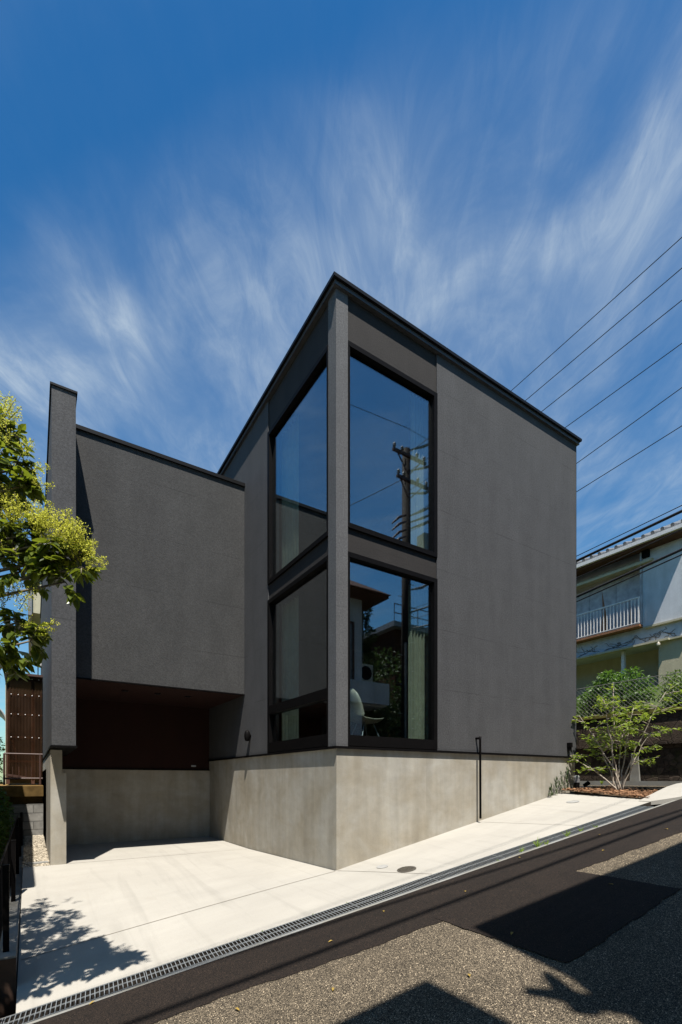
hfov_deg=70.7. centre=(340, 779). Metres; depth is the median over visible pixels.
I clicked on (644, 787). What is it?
entrance paving
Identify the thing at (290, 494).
curtain
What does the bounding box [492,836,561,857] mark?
drain grate
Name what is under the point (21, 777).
handrail
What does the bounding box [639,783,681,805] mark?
kerb
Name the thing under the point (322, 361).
window
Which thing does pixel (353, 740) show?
window
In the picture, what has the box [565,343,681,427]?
overhead cable
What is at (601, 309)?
overhead cable
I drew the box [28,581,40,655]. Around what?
house
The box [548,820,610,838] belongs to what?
drain grate
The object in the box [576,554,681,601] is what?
overhead cable
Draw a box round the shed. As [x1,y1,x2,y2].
[4,673,42,783]
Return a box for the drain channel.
[0,802,655,1023]
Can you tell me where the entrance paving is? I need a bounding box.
[624,787,664,787]
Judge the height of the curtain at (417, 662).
2.500 m
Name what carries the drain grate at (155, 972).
on the drain channel
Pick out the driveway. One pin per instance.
(75, 901)
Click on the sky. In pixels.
(183, 183)
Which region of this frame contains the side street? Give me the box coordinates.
[580,785,666,786]
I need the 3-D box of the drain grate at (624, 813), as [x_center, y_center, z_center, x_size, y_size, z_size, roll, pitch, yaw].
[4.079,0.482,6.893,0.992,0.009,0.234,-11,5,-27]
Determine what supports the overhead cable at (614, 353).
attached to the utility pole
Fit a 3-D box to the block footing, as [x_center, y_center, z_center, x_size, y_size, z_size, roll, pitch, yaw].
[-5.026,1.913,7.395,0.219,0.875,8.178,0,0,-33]
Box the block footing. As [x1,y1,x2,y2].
[0,845,23,1018]
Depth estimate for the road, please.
3.21 m
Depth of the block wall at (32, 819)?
10.96 m
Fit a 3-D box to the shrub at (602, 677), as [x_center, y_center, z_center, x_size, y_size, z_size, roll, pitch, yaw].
[7.253,-2.226,12.885,1.704,1.446,2.339,0,0,-33]
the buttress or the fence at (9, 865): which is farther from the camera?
the buttress
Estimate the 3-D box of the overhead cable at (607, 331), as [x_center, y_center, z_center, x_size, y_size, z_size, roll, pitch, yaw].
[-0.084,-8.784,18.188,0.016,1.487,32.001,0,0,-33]
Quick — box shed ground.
[0,783,42,857]
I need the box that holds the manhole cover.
[397,866,415,871]
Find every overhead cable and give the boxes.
[511,237,681,390]
[525,268,681,400]
[541,300,681,411]
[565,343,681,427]
[576,387,681,463]
[576,426,681,491]
[576,505,681,556]
[576,510,681,561]
[576,548,681,597]
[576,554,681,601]
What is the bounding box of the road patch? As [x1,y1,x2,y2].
[33,799,681,1023]
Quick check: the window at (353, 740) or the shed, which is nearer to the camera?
the window at (353, 740)
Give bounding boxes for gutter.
[576,529,681,578]
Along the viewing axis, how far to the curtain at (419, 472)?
7.48 m
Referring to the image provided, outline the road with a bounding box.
[152,832,681,1023]
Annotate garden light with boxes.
[573,775,579,789]
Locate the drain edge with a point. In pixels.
(96, 1000)
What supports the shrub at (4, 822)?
on the left yard
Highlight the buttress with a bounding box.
[630,754,640,780]
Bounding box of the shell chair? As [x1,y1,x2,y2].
[350,688,383,736]
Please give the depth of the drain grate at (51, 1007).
3.73 m
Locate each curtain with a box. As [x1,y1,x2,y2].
[282,415,298,567]
[282,596,298,740]
[408,584,427,739]
[411,394,427,549]
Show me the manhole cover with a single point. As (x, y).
(407, 868)
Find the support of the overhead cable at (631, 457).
attached to the utility pole
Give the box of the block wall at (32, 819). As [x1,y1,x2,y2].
[9,804,42,844]
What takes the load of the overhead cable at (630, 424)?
attached to the utility pole
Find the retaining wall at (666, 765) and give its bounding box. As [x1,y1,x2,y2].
[575,706,681,780]
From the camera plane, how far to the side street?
9.51 m
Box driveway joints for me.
[22,822,556,959]
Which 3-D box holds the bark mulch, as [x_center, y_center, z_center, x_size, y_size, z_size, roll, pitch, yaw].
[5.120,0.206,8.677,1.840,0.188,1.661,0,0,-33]
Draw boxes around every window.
[267,345,327,584]
[267,555,327,752]
[348,340,437,557]
[348,551,437,749]
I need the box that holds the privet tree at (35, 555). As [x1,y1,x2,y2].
[0,391,107,684]
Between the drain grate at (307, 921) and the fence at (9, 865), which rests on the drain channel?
the drain grate at (307, 921)
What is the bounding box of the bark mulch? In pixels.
[562,785,657,797]
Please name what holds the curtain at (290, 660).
hanging from the house at (164, 707)
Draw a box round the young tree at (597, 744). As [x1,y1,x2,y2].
[566,683,681,790]
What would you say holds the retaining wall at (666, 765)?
on the opposite yard
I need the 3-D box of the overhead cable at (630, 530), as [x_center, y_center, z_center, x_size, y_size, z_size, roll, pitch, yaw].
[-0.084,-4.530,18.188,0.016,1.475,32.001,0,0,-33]
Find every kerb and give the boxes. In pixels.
[575,781,681,793]
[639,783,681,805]
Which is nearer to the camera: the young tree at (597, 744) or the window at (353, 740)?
the window at (353, 740)
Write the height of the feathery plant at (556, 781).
0.368 m
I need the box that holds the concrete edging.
[28,861,47,864]
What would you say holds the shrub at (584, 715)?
on the garden terrace
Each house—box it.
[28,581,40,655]
[40,271,581,870]
[576,519,681,697]
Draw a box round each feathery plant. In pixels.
[554,777,558,793]
[559,771,563,792]
[564,767,568,789]
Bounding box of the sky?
[0,0,681,781]
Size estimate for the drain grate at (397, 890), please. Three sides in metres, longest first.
0.992 x 0.234 x 0.009 m
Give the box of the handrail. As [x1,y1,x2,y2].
[3,753,42,784]
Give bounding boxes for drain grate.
[3,971,146,1023]
[145,933,263,980]
[257,902,359,940]
[349,877,438,907]
[426,855,504,880]
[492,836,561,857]
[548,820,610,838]
[597,806,652,821]
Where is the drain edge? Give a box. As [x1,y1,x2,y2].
[4,800,675,1023]
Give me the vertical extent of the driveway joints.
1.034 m
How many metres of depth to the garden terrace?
13.10 m
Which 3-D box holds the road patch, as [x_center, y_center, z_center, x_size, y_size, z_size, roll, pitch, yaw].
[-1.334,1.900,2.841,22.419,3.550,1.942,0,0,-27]
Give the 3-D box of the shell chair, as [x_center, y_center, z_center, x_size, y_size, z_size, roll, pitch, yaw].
[0.338,-0.926,7.416,0.530,0.910,0.488,0,0,-33]
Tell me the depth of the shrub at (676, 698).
11.51 m
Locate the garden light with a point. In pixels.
(576, 779)
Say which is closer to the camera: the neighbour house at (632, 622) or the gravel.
the gravel
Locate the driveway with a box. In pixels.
[16,793,649,1012]
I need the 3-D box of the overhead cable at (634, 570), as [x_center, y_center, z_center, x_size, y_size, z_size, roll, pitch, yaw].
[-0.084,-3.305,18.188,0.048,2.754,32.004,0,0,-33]
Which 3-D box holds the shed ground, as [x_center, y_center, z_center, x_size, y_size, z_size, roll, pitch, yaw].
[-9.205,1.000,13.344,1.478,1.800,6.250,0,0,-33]
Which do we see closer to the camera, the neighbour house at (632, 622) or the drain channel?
the drain channel
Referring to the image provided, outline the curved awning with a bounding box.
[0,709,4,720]
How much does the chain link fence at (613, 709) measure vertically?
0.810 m
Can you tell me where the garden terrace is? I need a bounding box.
[576,685,681,717]
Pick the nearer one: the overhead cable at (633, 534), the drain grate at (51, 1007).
the drain grate at (51, 1007)
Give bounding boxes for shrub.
[0,787,14,859]
[576,666,658,715]
[576,698,589,716]
[642,669,681,707]
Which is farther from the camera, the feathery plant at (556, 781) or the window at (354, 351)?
the feathery plant at (556, 781)
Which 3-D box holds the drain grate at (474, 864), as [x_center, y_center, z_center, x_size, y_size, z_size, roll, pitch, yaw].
[1.450,1.010,5.547,0.992,0.009,0.234,-11,5,-27]
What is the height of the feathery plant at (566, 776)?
0.472 m
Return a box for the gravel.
[21,835,49,868]
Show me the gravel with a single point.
(34, 848)
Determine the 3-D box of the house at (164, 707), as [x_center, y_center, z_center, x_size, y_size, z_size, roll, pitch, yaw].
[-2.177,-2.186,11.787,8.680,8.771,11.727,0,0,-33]
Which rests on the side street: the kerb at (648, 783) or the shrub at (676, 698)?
the kerb at (648, 783)
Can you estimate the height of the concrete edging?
0.045 m
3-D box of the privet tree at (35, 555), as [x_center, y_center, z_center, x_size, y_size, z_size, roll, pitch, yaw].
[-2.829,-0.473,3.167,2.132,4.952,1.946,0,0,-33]
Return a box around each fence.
[0,812,22,951]
[576,672,681,715]
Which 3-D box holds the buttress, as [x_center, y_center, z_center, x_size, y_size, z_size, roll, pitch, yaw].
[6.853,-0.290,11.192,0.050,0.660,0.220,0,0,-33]

